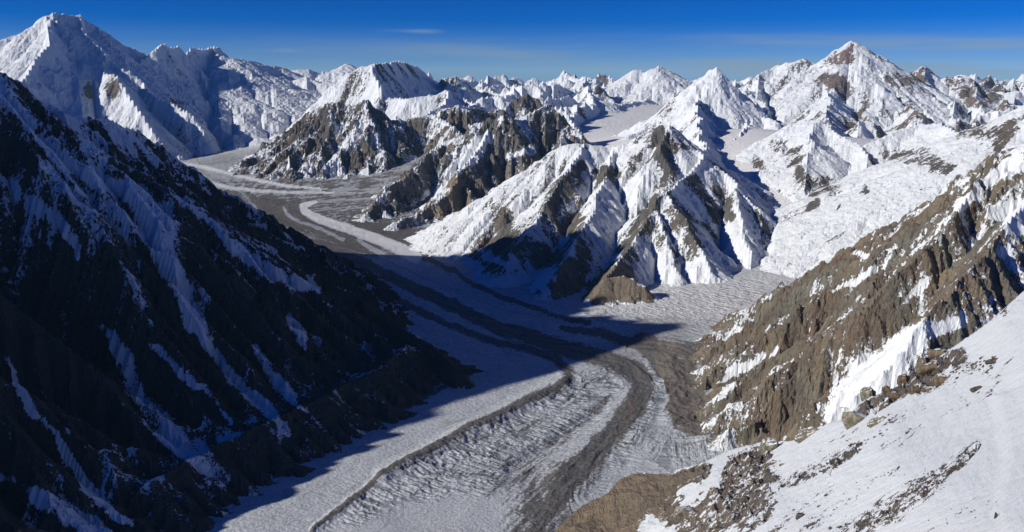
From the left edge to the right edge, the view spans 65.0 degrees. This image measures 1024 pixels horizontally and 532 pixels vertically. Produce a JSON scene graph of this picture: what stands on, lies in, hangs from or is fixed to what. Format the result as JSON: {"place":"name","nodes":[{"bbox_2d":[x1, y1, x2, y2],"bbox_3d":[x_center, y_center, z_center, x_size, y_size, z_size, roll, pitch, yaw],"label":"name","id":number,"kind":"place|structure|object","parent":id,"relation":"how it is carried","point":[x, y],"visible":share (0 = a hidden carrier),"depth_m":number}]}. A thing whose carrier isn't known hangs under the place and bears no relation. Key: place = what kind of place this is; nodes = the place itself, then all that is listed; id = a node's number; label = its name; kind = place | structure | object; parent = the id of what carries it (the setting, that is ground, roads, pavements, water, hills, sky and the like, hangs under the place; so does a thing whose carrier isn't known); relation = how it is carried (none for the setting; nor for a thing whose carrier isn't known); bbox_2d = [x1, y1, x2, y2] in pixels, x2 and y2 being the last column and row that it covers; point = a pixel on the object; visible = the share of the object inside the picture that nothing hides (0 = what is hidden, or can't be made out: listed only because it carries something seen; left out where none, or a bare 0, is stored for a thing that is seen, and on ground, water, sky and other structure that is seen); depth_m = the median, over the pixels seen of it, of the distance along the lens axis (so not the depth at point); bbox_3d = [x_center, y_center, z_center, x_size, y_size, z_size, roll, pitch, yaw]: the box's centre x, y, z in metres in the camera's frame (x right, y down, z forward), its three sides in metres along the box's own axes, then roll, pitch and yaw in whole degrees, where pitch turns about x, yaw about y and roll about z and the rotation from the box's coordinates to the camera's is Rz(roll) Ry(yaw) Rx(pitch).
{"place":"outdoors","nodes":[
{"label":"outdoors","id":0,"kind":"place"},
{"bbox_2d":[19,528,51,531],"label":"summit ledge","id":1,"kind":"object","parent":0,"point":[31,530],"visible":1,"depth_m":60.35},
{"bbox_2d":[0,12,221,160],"bbox_3d":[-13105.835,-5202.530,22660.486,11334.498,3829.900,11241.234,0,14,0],"label":"snow mountain","id":2,"kind":"structure","parent":0,"point":[73,65],"depth_m":21190.96},
{"bbox_2d":[120,44,228,92],"bbox_3d":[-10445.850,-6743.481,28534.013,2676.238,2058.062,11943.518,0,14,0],"label":"mountain ridge","id":3,"kind":"structure","parent":0,"point":[177,63],"depth_m":24353.00},
{"bbox_2d":[0,72,482,531],"bbox_3d":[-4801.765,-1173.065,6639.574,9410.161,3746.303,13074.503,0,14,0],"label":"shadowed mountain wall","id":4,"kind":"structure","parent":0,"point":[184,347],"depth_m":4914.53},
{"bbox_2d":[209,99,421,181],"bbox_3d":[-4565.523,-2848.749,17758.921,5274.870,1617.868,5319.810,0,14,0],"label":"mountain","id":5,"kind":"structure","parent":0,"point":[332,140],"depth_m":17216.42},
{"bbox_2d":[286,60,485,130],"bbox_3d":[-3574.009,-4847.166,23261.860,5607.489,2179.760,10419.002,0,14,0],"label":"mountain","id":6,"kind":"structure","parent":0,"point":[404,91],"depth_m":22621.82},
{"bbox_2d":[203,56,578,153],"bbox_3d":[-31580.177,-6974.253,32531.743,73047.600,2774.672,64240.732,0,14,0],"label":"mountain ridge","id":7,"kind":"structure","parent":0,"point":[254,103],"depth_m":24725.88},
{"bbox_2d":[351,93,600,230],"bbox_3d":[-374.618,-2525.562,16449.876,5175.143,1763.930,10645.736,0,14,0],"label":"mountain ridge","id":8,"kind":"structure","parent":0,"point":[470,155],"depth_m":14344.87},
{"bbox_2d":[0,0,1023,81],"label":"sky","id":9,"kind":"structure","parent":0,"point":[525,40]},
{"bbox_2d":[181,103,876,531],"bbox_3d":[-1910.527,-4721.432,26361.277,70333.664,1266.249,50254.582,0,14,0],"label":"glacier","id":10,"kind":"object","parent":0,"point":[545,425],"visible":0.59,"depth_m":5178.85},
{"bbox_2d":[403,125,781,306],"bbox_3d":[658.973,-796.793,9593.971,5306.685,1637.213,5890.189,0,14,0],"label":"snow mountain","id":11,"kind":"structure","parent":0,"point":[632,221],"depth_m":9042.26},
{"bbox_2d":[573,66,763,128],"bbox_3d":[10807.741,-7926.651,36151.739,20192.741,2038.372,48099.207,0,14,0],"label":"mountain ridge","id":12,"kind":"structure","parent":0,"point":[656,86],"depth_m":27365.82},
{"bbox_2d":[611,67,783,167],"bbox_3d":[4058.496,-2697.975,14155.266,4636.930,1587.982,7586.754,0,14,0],"label":"mountain","id":13,"kind":"structure","parent":0,"point":[699,112],"depth_m":15455.91},
{"bbox_2d":[436,77,1017,93],"bbox_3d":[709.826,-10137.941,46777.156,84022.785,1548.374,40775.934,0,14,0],"label":"mountain ridge","id":14,"kind":"structure","parent":0,"point":[567,84],"depth_m":54123.38},
{"bbox_2d":[555,291,1023,531],"bbox_3d":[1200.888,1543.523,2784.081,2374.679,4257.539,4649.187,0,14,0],"label":"snow slope","id":15,"kind":"structure","parent":0,"point":[943,426],"depth_m":462.07},
{"bbox_2d":[674,505,691,518],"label":"boulder","id":16,"kind":"object","parent":15,"relation":"on","point":[680,512],"visible":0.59,"depth_m":1052.02},
{"bbox_2d":[741,496,748,503],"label":"boulder","id":17,"kind":"object","parent":15,"relation":"on","point":[745,499],"visible":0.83,"depth_m":751.93},
{"bbox_2d":[759,437,779,454],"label":"boulder","id":18,"kind":"object","parent":15,"relation":"on","point":[769,444],"visible":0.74,"depth_m":1136.16},
{"bbox_2d":[795,512,803,519],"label":"boulder","id":19,"kind":"object","parent":15,"relation":"on","point":[799,515],"visible":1,"depth_m":414.02},
{"bbox_2d":[794,426,819,443],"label":"boulder","id":20,"kind":"object","parent":15,"relation":"on","point":[801,435],"visible":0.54,"depth_m":983.51},
{"bbox_2d":[842,411,866,429],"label":"boulder","id":21,"kind":"object","parent":15,"relation":"on","point":[850,419],"visible":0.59,"depth_m":726.47},
{"bbox_2d":[860,387,875,401],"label":"boulder","id":22,"kind":"object","parent":15,"relation":"on","point":[866,393],"visible":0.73,"depth_m":910.48},
{"bbox_2d":[867,416,886,427],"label":"boulder","id":23,"kind":"object","parent":15,"relation":"on","point":[872,422],"visible":0.53,"depth_m":591.86},
{"bbox_2d":[882,385,889,395],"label":"boulder","id":24,"kind":"object","parent":15,"relation":"on","point":[885,389],"visible":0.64,"depth_m":802.14},
{"bbox_2d":[890,391,898,398],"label":"boulder","id":25,"kind":"object","parent":15,"relation":"on","point":[894,394],"visible":0.87,"depth_m":722.74},
{"bbox_2d":[897,374,909,384],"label":"boulder","id":26,"kind":"object","parent":15,"relation":"on","point":[902,378],"visible":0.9,"depth_m":807.28},
{"bbox_2d":[908,383,918,394],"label":"boulder","id":27,"kind":"object","parent":15,"relation":"on","point":[913,389],"visible":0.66,"depth_m":649.93},
{"bbox_2d":[920,386,930,392],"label":"boulder","id":28,"kind":"object","parent":15,"relation":"on","point":[926,389],"visible":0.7,"depth_m":610.32},
{"bbox_2d":[916,362,938,375],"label":"boulder","id":29,"kind":"object","parent":15,"relation":"on","point":[929,367],"visible":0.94,"depth_m":734.49},
{"bbox_2d":[927,348,946,359],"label":"boulder","id":30,"kind":"object","parent":15,"relation":"on","point":[932,354],"visible":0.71,"depth_m":849.25},
{"bbox_2d":[932,373,947,385],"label":"boulder","id":31,"kind":"object","parent":15,"relation":"on","point":[939,379],"visible":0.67,"depth_m":607.47},
{"bbox_2d":[970,386,981,392],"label":"boulder","id":32,"kind":"object","parent":15,"relation":"on","point":[974,389],"visible":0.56,"depth_m":408.22},
{"bbox_2d":[985,358,997,364],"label":"boulder","id":33,"kind":"object","parent":15,"relation":"on","point":[988,361],"visible":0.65,"depth_m":474.12},
{"bbox_2d":[688,143,1023,450],"bbox_3d":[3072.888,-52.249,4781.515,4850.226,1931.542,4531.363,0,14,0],"label":"rock ridge","id":34,"kind":"object","parent":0,"point":[822,343],"visible":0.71,"depth_m":4454.32},
{"bbox_2d":[734,105,1023,278],"bbox_3d":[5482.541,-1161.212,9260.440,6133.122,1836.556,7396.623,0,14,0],"label":"mountain ridge","id":35,"kind":"structure","parent":0,"point":[839,191],"depth_m":8783.42},
{"bbox_2d":[738,41,1023,138],"bbox_3d":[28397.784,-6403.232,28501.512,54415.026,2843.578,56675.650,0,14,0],"label":"mountain","id":36,"kind":"structure","parent":0,"point":[852,89],"depth_m":23235.31}
]}

